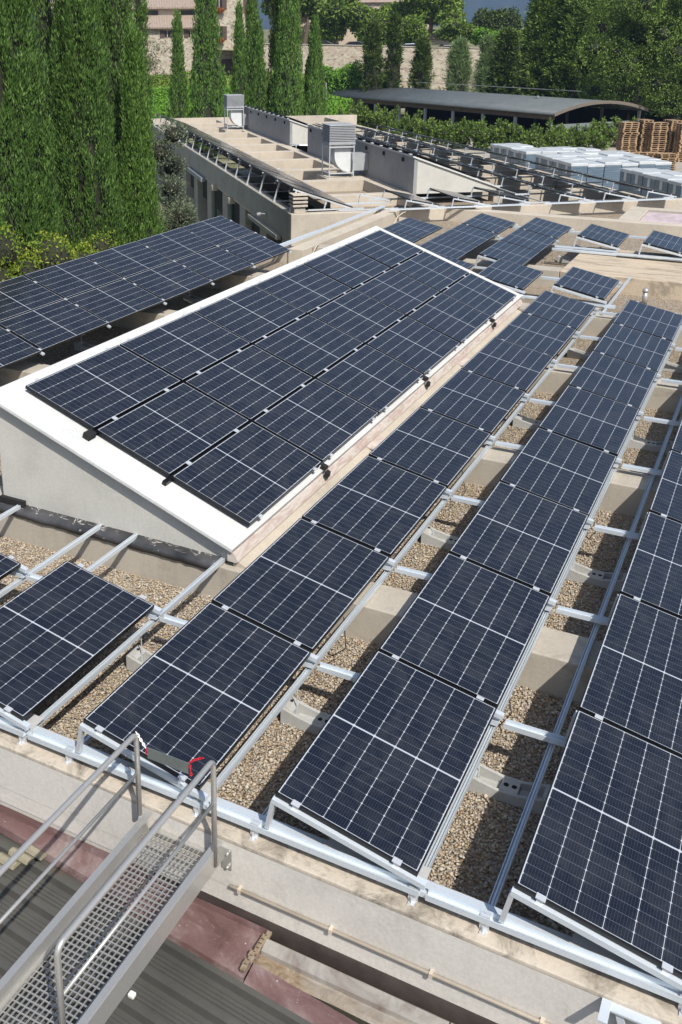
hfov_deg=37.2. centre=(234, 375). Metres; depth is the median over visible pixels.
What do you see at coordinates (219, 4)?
window
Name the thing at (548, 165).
solar panel
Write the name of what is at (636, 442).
ballast block
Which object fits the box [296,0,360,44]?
plaster house
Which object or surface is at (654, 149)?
wooden pallet
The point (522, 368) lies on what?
solar panel
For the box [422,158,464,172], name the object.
solar panel
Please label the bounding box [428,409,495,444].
mounting frame
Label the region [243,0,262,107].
cypress tree
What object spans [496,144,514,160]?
wrapped stack
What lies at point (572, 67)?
conifer
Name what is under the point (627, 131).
wooden pallet
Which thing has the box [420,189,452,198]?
mounting frame
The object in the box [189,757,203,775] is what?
red chain
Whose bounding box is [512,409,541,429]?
ballast block
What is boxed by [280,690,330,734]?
ballast block
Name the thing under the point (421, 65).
slender conifer
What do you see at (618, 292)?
support rail
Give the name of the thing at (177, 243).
solar panel
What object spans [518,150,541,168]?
wrapped stack
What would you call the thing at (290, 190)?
array frame
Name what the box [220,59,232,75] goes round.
door
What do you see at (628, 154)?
wrapped stack
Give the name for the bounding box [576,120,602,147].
laurel shrub
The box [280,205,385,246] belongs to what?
side rail
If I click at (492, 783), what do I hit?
ballast block
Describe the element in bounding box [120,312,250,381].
solar panel
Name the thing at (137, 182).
cypress tree
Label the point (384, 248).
solar panel
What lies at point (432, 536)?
ballast block
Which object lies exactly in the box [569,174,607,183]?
mounting frame
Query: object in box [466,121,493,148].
laurel shrub
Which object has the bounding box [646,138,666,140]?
wooden pallet
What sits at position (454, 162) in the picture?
solar panel
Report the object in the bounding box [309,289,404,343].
solar panel
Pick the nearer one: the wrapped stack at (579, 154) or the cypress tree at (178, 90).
the wrapped stack at (579, 154)
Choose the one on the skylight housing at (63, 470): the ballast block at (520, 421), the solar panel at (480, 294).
the solar panel at (480, 294)
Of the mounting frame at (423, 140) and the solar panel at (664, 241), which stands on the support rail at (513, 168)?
the mounting frame at (423, 140)
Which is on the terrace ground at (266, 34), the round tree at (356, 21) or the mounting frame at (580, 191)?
the round tree at (356, 21)
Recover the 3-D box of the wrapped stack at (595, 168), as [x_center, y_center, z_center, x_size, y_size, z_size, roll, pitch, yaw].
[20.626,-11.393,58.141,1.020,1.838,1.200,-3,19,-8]
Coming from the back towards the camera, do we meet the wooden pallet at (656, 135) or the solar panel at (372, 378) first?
the wooden pallet at (656, 135)
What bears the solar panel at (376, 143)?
on the skylight housing at (411, 174)
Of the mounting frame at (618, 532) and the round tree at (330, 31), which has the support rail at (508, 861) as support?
the mounting frame at (618, 532)
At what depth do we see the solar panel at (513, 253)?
22.67 m
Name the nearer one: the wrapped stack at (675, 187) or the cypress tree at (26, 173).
the cypress tree at (26, 173)
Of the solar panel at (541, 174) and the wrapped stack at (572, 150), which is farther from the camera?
the wrapped stack at (572, 150)
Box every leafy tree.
[573,0,681,120]
[625,0,681,103]
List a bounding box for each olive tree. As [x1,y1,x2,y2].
[149,117,192,234]
[159,200,199,232]
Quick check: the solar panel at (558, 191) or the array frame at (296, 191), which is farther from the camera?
the solar panel at (558, 191)
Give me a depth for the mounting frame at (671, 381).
14.80 m
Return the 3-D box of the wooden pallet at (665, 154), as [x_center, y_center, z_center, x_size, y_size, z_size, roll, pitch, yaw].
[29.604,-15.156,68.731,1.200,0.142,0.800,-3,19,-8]
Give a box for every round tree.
[318,1,349,43]
[343,0,388,45]
[398,14,430,42]
[432,18,478,42]
[468,27,499,45]
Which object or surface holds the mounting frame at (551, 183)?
on the support rail
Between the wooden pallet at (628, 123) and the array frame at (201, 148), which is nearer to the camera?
the array frame at (201, 148)
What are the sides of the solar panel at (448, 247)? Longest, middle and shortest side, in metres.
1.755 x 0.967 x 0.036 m
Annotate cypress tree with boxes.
[0,0,63,262]
[0,194,7,236]
[27,0,61,238]
[43,0,128,252]
[97,0,149,237]
[115,11,167,243]
[131,0,158,213]
[166,8,192,141]
[188,0,228,156]
[226,0,250,115]
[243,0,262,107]
[249,18,267,110]
[265,0,280,111]
[268,0,305,115]
[303,14,328,115]
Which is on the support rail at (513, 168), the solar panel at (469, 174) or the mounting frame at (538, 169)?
the mounting frame at (538, 169)
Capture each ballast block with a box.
[74,337,95,350]
[126,627,152,671]
[183,292,206,302]
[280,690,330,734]
[421,520,458,549]
[461,741,550,813]
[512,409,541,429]
[557,251,572,262]
[565,542,625,591]
[567,341,590,359]
[627,433,672,453]
[661,360,681,373]
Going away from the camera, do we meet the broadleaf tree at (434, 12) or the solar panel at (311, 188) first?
the solar panel at (311, 188)
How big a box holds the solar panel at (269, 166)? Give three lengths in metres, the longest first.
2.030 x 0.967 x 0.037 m
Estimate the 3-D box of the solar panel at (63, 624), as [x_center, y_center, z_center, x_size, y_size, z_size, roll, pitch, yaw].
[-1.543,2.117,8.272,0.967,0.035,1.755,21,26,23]
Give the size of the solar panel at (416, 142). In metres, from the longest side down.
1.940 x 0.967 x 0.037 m
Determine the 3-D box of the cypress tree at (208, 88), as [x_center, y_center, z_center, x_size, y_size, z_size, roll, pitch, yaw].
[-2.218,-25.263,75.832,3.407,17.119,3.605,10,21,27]
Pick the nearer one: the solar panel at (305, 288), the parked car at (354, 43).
the solar panel at (305, 288)
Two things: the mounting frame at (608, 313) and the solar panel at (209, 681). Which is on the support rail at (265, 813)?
the mounting frame at (608, 313)
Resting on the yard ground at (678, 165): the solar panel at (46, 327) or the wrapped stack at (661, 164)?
the wrapped stack at (661, 164)
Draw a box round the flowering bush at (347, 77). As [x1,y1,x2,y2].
[323,60,362,93]
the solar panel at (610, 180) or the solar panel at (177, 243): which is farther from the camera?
the solar panel at (610, 180)
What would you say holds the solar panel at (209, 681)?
on the mounting frame at (311, 660)
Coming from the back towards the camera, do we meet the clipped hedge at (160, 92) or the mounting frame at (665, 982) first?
the clipped hedge at (160, 92)
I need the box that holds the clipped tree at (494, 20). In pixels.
[470,5,522,31]
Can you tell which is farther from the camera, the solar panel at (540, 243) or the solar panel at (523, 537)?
the solar panel at (540, 243)
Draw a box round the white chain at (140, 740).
[135,731,145,747]
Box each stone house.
[51,0,256,75]
[358,0,428,29]
[412,29,470,43]
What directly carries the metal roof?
attached to the concrete roof building at (440, 962)
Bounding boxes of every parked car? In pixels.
[343,41,361,45]
[401,43,415,45]
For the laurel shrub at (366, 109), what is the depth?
91.67 m
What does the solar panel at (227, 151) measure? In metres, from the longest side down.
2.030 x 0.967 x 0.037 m
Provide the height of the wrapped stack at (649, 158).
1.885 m
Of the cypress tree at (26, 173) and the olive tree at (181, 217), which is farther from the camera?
the olive tree at (181, 217)
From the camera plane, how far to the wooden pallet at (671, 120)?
74.33 m
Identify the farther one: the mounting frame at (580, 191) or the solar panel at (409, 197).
the mounting frame at (580, 191)
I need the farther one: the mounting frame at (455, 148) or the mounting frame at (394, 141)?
the mounting frame at (394, 141)
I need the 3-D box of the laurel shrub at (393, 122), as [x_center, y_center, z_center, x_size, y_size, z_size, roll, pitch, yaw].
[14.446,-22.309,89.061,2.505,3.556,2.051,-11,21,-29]
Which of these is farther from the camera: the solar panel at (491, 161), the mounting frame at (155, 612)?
the solar panel at (491, 161)
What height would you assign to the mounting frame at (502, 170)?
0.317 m
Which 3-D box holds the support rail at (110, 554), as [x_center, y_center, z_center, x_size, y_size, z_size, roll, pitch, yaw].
[-1.718,2.072,9.230,0.041,0.041,3.160,10,21,27]
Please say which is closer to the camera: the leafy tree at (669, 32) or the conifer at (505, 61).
the leafy tree at (669, 32)
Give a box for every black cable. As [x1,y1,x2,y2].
[318,617,345,655]
[498,699,511,725]
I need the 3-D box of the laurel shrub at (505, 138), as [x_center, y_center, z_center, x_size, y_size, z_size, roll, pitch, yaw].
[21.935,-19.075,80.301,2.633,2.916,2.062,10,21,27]
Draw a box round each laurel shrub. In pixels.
[337,106,346,114]
[345,101,363,122]
[347,102,363,125]
[351,104,373,123]
[356,99,374,128]
[369,103,388,129]
[373,106,389,131]
[386,105,410,133]
[392,111,425,136]
[404,109,424,139]
[417,117,439,142]
[427,117,448,145]
[439,118,460,147]
[449,117,473,147]
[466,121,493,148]
[469,117,497,149]
[476,117,511,142]
[492,119,521,143]
[508,122,528,144]
[523,124,545,147]
[529,123,559,146]
[546,117,566,146]
[559,123,590,146]
[566,123,580,146]
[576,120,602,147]
[587,118,610,149]
[595,117,617,145]
[605,115,620,146]
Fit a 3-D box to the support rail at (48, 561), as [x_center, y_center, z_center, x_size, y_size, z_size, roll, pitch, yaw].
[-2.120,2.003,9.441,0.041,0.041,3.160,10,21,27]
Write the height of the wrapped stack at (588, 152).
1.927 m
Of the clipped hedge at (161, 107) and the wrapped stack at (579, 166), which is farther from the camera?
the clipped hedge at (161, 107)
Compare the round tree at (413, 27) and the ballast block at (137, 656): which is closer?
the ballast block at (137, 656)
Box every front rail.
[308,207,363,210]
[338,197,673,210]
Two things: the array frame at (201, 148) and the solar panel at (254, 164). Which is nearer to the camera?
the solar panel at (254, 164)
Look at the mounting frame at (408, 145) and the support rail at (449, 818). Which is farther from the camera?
the mounting frame at (408, 145)
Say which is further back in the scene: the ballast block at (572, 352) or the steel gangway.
the ballast block at (572, 352)
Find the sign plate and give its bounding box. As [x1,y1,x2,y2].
[147,747,188,773]
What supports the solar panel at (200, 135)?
on the array frame at (197, 144)
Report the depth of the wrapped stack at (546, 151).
63.14 m
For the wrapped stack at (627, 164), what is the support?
on the yard ground at (678, 165)
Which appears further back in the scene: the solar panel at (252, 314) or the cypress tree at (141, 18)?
the cypress tree at (141, 18)
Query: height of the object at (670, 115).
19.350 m
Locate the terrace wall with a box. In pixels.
[263,43,520,90]
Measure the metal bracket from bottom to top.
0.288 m
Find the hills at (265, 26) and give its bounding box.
[28,14,526,30]
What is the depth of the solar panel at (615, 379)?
14.25 m
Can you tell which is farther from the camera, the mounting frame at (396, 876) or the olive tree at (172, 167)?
the olive tree at (172, 167)
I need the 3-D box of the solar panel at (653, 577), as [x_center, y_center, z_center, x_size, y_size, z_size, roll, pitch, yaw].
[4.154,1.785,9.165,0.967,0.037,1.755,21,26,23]
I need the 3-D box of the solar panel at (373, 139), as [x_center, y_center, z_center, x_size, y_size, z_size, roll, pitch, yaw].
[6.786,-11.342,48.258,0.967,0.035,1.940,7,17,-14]
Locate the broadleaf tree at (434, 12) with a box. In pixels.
[378,0,466,36]
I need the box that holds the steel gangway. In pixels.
[0,733,231,1023]
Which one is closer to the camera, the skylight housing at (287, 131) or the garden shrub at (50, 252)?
the garden shrub at (50, 252)
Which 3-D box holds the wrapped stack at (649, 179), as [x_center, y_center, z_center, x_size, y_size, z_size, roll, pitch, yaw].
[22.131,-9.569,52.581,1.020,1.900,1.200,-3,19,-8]
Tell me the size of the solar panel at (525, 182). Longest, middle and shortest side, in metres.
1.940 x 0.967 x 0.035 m
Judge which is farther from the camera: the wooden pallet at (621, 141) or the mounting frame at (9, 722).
the wooden pallet at (621, 141)
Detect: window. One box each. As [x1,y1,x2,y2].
[142,10,157,14]
[164,31,169,36]
[179,10,195,14]
[216,0,221,8]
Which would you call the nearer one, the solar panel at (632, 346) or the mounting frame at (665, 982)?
the mounting frame at (665, 982)
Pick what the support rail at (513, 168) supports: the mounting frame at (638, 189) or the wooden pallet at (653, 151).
the mounting frame at (638, 189)
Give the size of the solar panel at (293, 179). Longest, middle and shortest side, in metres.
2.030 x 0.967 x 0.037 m
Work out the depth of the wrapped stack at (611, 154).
61.23 m
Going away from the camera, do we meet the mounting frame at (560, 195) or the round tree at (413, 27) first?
the mounting frame at (560, 195)
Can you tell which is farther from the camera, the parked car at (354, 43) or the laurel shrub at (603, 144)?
the parked car at (354, 43)
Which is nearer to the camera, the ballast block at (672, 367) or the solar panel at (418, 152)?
the ballast block at (672, 367)
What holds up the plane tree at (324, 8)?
on the terrace ground at (266, 34)
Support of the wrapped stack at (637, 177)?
on the yard ground at (678, 165)
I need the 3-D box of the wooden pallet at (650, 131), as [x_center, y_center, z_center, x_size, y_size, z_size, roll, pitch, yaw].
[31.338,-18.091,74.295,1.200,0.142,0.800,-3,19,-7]
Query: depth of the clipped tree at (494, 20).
159.16 m
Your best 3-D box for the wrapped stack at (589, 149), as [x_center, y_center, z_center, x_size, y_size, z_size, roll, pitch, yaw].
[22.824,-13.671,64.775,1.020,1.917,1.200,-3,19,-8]
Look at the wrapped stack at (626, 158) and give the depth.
59.34 m
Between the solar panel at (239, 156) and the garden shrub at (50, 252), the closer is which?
the garden shrub at (50, 252)
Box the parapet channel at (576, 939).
[1,714,681,1016]
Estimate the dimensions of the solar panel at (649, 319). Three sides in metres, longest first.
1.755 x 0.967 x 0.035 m
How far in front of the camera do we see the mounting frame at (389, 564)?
9.64 m
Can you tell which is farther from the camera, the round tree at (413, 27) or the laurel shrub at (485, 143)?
the round tree at (413, 27)
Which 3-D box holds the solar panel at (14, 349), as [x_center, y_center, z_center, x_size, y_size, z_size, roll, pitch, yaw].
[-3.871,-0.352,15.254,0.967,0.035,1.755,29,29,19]
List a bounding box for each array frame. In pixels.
[6,329,44,355]
[33,281,110,334]
[185,131,229,144]
[192,135,216,149]
[199,138,246,153]
[206,143,256,158]
[215,148,267,164]
[224,153,279,170]
[235,159,292,176]
[246,165,306,184]
[259,172,322,192]
[273,180,340,201]
[289,189,350,211]
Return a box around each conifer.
[356,17,385,110]
[380,11,405,118]
[406,34,435,119]
[480,24,528,124]
[511,0,570,96]
[540,0,614,107]
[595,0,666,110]
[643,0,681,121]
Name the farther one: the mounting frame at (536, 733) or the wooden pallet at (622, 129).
the wooden pallet at (622, 129)
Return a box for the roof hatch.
[619,206,681,223]
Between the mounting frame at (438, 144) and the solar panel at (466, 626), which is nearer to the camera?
the solar panel at (466, 626)
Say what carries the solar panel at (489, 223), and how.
on the mounting frame
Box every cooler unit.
[223,94,247,129]
[321,123,367,177]
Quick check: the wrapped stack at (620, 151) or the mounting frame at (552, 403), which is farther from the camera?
the wrapped stack at (620, 151)
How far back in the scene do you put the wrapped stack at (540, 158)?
61.13 m
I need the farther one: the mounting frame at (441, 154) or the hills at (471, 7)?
the hills at (471, 7)
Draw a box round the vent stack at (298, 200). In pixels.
[289,192,307,213]
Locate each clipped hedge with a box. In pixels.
[147,71,383,98]
[148,94,352,118]
[149,85,267,99]
[357,27,523,42]
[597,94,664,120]
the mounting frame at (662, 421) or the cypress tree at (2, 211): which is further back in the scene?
the cypress tree at (2, 211)
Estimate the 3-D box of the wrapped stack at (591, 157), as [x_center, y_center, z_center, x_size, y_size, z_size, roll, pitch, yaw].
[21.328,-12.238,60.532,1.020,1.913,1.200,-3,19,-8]
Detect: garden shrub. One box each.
[0,221,45,281]
[18,230,79,269]
[65,242,96,258]
[73,226,125,254]
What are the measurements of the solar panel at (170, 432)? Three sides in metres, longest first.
1.755 x 0.967 x 0.035 m
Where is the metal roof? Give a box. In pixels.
[0,804,453,1023]
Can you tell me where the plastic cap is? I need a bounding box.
[128,990,135,999]
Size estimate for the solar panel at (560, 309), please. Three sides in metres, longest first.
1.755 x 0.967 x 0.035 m
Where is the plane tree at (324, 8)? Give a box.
[260,0,358,43]
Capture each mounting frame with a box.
[0,705,30,736]
[8,555,28,578]
[26,563,161,619]
[27,722,207,808]
[160,605,318,668]
[205,795,426,896]
[311,520,395,570]
[317,654,504,726]
[345,194,390,204]
[360,129,380,134]
[369,191,403,200]
[377,457,451,498]
[385,136,406,141]
[390,199,437,210]
[395,555,556,611]
[399,140,421,145]
[407,135,434,141]
[414,144,437,149]
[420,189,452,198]
[422,138,450,145]
[425,885,681,1003]
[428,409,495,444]
[432,147,452,154]
[437,197,484,208]
[447,142,467,149]
[449,153,471,159]
[451,484,593,528]
[464,147,486,153]
[468,158,492,164]
[468,187,497,196]
[468,370,529,401]
[472,255,496,268]
[477,170,502,178]
[483,151,505,158]
[483,276,525,294]
[484,196,530,206]
[489,163,516,170]
[494,156,527,163]
[495,429,621,467]
[496,178,528,186]
[502,339,556,366]
[503,710,603,746]
[515,170,541,177]
[515,185,557,194]
[517,162,551,169]
[526,285,606,306]
[528,313,579,337]
[529,386,643,419]
[540,176,568,184]
[542,168,578,176]
[544,193,589,204]
[547,268,621,286]
[551,291,598,313]
[555,236,619,252]
[556,594,640,625]
[557,352,660,381]
[558,183,599,193]
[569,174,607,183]
[580,324,675,349]
[589,192,633,202]
[593,512,666,539]
[599,301,681,323]
[600,182,639,191]
[618,244,681,260]
[621,451,681,475]
[633,190,676,200]
[643,415,681,425]
[661,378,681,384]
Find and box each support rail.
[0,505,20,520]
[0,524,101,597]
[26,557,226,737]
[83,734,93,744]
[85,533,137,571]
[202,313,596,808]
[262,804,276,815]
[361,129,625,197]
[423,324,681,867]
[488,395,681,906]
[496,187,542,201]
[601,276,630,314]
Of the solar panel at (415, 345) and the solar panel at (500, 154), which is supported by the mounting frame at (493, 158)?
the solar panel at (500, 154)
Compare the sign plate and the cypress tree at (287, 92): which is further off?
the cypress tree at (287, 92)
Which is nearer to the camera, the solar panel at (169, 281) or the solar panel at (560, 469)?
the solar panel at (560, 469)
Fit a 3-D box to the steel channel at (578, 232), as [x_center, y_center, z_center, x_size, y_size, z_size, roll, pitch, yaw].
[9.571,-3.629,25.864,7.500,0.050,0.085,10,21,27]
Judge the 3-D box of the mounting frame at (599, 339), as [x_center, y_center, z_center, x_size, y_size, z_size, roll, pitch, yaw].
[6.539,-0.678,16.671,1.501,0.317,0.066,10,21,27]
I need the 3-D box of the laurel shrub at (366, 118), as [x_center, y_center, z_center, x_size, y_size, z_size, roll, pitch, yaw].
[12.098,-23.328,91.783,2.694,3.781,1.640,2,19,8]
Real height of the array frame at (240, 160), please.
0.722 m
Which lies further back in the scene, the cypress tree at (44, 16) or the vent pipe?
the cypress tree at (44, 16)
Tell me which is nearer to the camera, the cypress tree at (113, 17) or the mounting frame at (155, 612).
the mounting frame at (155, 612)
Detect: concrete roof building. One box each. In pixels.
[0,204,681,1023]
[151,115,681,245]
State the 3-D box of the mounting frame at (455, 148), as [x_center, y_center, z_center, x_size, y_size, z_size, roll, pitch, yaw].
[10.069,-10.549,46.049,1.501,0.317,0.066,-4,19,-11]
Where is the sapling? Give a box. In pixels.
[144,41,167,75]
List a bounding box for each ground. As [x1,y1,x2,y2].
[25,56,667,225]
[229,26,523,50]
[238,141,681,190]
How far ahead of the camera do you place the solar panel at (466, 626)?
8.25 m
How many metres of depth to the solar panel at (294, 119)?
49.42 m
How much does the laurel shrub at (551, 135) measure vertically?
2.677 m
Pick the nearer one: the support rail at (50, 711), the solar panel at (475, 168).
the support rail at (50, 711)
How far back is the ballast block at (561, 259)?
24.82 m
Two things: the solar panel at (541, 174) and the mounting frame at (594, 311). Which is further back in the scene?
the solar panel at (541, 174)
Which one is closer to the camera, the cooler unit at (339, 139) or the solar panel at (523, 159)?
the cooler unit at (339, 139)
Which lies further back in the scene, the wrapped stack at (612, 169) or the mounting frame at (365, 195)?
the wrapped stack at (612, 169)
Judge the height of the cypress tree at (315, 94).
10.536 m
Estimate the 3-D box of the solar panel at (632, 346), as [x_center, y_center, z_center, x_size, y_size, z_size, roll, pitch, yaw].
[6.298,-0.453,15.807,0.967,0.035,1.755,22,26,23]
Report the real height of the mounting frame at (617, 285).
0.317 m
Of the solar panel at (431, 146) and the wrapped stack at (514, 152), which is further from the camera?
the wrapped stack at (514, 152)
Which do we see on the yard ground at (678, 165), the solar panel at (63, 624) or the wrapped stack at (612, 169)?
the wrapped stack at (612, 169)
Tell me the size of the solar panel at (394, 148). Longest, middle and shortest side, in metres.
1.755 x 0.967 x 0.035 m
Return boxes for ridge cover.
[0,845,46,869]
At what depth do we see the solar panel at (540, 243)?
24.11 m
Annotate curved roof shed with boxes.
[329,81,648,139]
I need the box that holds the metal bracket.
[597,997,661,1023]
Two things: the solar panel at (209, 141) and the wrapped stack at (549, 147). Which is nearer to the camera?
the solar panel at (209, 141)
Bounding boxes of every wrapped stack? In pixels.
[490,143,506,157]
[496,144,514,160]
[503,146,524,162]
[511,148,530,164]
[512,144,532,146]
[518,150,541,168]
[535,154,558,170]
[537,149,556,153]
[539,147,559,148]
[544,156,566,172]
[550,149,568,151]
[552,158,577,174]
[555,153,575,156]
[556,146,576,148]
[562,161,587,181]
[564,149,582,151]
[567,157,584,159]
[568,153,590,156]
[575,151,598,153]
[577,148,600,150]
[577,155,601,158]
[586,162,604,185]
[596,160,621,189]
[599,152,622,155]
[603,158,627,160]
[608,150,629,152]
[618,167,645,192]
[619,153,637,155]
[619,157,639,160]
[619,161,638,167]
[624,155,648,156]
[629,159,655,167]
[629,170,660,195]
[635,157,660,159]
[641,173,671,196]
[652,160,671,169]
[652,169,676,172]
[653,176,681,196]
[662,172,681,175]
[667,180,681,197]
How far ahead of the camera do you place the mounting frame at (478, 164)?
40.27 m
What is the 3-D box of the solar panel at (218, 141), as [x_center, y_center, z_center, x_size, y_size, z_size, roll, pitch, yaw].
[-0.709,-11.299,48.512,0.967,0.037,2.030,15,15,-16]
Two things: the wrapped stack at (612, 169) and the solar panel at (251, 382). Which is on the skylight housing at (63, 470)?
the solar panel at (251, 382)
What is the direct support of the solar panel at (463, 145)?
on the mounting frame at (455, 148)
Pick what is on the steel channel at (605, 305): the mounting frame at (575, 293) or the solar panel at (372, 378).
the mounting frame at (575, 293)
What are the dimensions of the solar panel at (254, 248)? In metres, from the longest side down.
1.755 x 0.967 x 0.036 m
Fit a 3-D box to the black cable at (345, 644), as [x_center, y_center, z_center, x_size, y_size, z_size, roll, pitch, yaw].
[0.880,2.301,8.665,0.127,0.198,0.558,11,21,29]
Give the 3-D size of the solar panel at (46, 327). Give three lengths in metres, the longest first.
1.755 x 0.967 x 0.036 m
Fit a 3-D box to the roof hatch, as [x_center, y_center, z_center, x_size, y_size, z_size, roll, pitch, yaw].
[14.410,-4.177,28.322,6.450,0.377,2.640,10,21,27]
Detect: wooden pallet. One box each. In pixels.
[616,140,636,142]
[616,142,636,144]
[616,143,636,145]
[616,145,635,147]
[616,147,635,149]
[617,130,637,132]
[617,134,637,136]
[617,136,637,138]
[617,138,636,140]
[617,149,636,151]
[618,126,638,128]
[618,128,638,130]
[619,122,639,124]
[619,124,639,126]
[619,132,639,134]
[635,119,653,121]
[640,152,660,154]
[644,149,664,151]
[645,144,665,146]
[645,146,664,148]
[645,148,665,150]
[646,132,666,134]
[646,134,666,136]
[646,136,666,138]
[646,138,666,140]
[646,140,666,142]
[646,142,665,144]
[647,124,667,126]
[647,130,667,132]
[648,122,668,124]
[648,126,667,128]
[648,128,668,130]
[655,153,676,155]
[655,155,677,157]
[655,157,676,159]
[663,119,681,122]
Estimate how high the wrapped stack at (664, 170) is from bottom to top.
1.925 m
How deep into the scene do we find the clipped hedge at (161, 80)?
121.42 m
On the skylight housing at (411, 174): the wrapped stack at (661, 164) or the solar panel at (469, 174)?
the solar panel at (469, 174)
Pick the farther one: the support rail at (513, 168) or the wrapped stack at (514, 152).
the wrapped stack at (514, 152)
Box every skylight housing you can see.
[0,226,522,571]
[241,106,307,146]
[307,124,499,194]
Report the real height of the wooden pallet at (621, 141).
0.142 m
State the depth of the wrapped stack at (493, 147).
68.04 m
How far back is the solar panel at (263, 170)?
34.69 m
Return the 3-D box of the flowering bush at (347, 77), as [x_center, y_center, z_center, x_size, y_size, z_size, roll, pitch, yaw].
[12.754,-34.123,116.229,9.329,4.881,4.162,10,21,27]
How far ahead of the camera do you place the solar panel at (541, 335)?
16.45 m
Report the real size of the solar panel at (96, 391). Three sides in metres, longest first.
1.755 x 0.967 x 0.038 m
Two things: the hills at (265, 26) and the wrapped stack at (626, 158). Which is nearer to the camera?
the wrapped stack at (626, 158)
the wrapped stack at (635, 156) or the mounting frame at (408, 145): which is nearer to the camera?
the mounting frame at (408, 145)
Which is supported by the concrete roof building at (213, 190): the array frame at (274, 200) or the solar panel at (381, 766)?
the array frame at (274, 200)
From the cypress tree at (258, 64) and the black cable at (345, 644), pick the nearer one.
the black cable at (345, 644)
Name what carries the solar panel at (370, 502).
on the mounting frame at (389, 564)
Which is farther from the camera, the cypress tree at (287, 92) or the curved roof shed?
the curved roof shed
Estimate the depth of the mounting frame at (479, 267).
22.15 m
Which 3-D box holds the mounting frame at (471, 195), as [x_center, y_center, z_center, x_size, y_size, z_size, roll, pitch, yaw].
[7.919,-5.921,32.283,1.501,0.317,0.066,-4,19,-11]
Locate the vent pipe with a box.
[641,288,648,303]
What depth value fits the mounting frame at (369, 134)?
53.11 m
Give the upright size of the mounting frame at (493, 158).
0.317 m
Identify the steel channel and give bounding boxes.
[462,222,646,238]
[521,295,615,308]
[540,276,559,279]
[552,248,681,261]
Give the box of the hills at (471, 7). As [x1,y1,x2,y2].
[27,0,530,23]
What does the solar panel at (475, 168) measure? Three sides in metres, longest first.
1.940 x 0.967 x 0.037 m
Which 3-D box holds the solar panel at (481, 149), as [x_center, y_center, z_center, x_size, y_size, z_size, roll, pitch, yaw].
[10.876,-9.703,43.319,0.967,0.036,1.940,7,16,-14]
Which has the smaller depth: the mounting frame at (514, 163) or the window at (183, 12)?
the mounting frame at (514, 163)
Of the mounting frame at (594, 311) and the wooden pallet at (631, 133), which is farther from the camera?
the wooden pallet at (631, 133)
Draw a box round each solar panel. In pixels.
[0,275,63,320]
[0,299,107,350]
[0,326,40,368]
[0,553,20,579]
[0,560,153,720]
[24,257,121,297]
[25,345,180,429]
[66,279,163,323]
[83,602,310,790]
[85,241,172,277]
[96,382,249,476]
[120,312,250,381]
[125,261,211,301]
[137,227,215,260]
[171,422,321,525]
[175,246,253,281]
[182,215,253,244]
[185,344,312,421]
[189,131,213,140]
[194,285,305,344]
[202,138,229,148]
[208,137,229,145]
[210,142,238,153]
[211,518,388,652]
[218,233,289,264]
[219,147,246,157]
[224,145,249,155]
[228,152,260,164]
[239,158,273,171]
[241,154,271,166]
[251,165,289,179]
[253,379,378,462]
[254,264,351,314]
[254,314,363,378]
[255,161,283,172]
[264,171,304,187]
[266,167,297,179]
[275,650,496,876]
[276,172,311,186]
[278,179,323,197]
[281,115,306,123]
[291,180,329,195]
[302,455,446,557]
[304,245,389,289]
[308,189,352,207]
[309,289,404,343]
[316,344,423,413]
[345,230,422,268]
[355,269,439,315]
[360,136,388,142]
[363,138,396,150]
[366,316,459,375]
[368,407,490,487]
[373,140,402,146]
[379,143,416,156]
[379,553,549,707]
[383,228,419,242]
[385,190,436,204]
[385,217,442,239]
[387,144,420,151]
[393,251,468,292]
[396,148,438,162]
[402,148,438,156]
[403,139,433,145]
[408,292,490,343]
[418,143,448,149]
[419,153,452,160]
[419,235,477,258]
[420,369,524,434]
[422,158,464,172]
[429,188,482,202]
[433,252,473,269]
[435,147,468,154]
[437,158,478,167]
[440,223,497,246]
[442,273,515,317]
[449,142,483,149]
[449,481,588,596]
[453,152,487,159]
[455,170,489,181]
[457,164,496,172]
[461,337,553,392]
[462,213,514,233]
[467,146,504,154]
[473,157,511,165]
[473,187,528,200]
[478,258,542,290]
[479,170,525,180]
[479,240,539,265]
[486,151,520,158]
[494,162,534,171]
[495,312,576,358]
[500,427,616,514]
[501,228,556,252]
[504,177,552,188]
[507,156,546,164]
[514,709,681,978]
[518,169,562,178]
[520,217,571,238]
[522,290,595,330]
[530,162,572,170]
[531,185,587,198]
[538,385,639,456]
[544,175,598,187]
[554,267,619,300]
[555,167,606,178]
[569,351,656,410]
[574,183,632,196]
[577,224,628,247]
[578,593,681,756]
[583,174,627,183]
[593,323,671,372]
[613,299,681,340]
[615,181,674,195]
[620,511,681,618]
[643,230,681,253]
[648,450,681,522]
[671,419,681,452]
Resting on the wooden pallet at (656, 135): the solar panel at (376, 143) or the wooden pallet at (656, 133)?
the wooden pallet at (656, 133)
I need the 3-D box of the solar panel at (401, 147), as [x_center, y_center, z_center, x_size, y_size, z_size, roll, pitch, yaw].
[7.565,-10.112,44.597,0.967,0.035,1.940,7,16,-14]
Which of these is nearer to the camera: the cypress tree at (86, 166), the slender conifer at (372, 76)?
the cypress tree at (86, 166)
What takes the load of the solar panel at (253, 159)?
on the array frame at (228, 163)
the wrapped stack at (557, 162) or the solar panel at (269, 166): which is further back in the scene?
the wrapped stack at (557, 162)

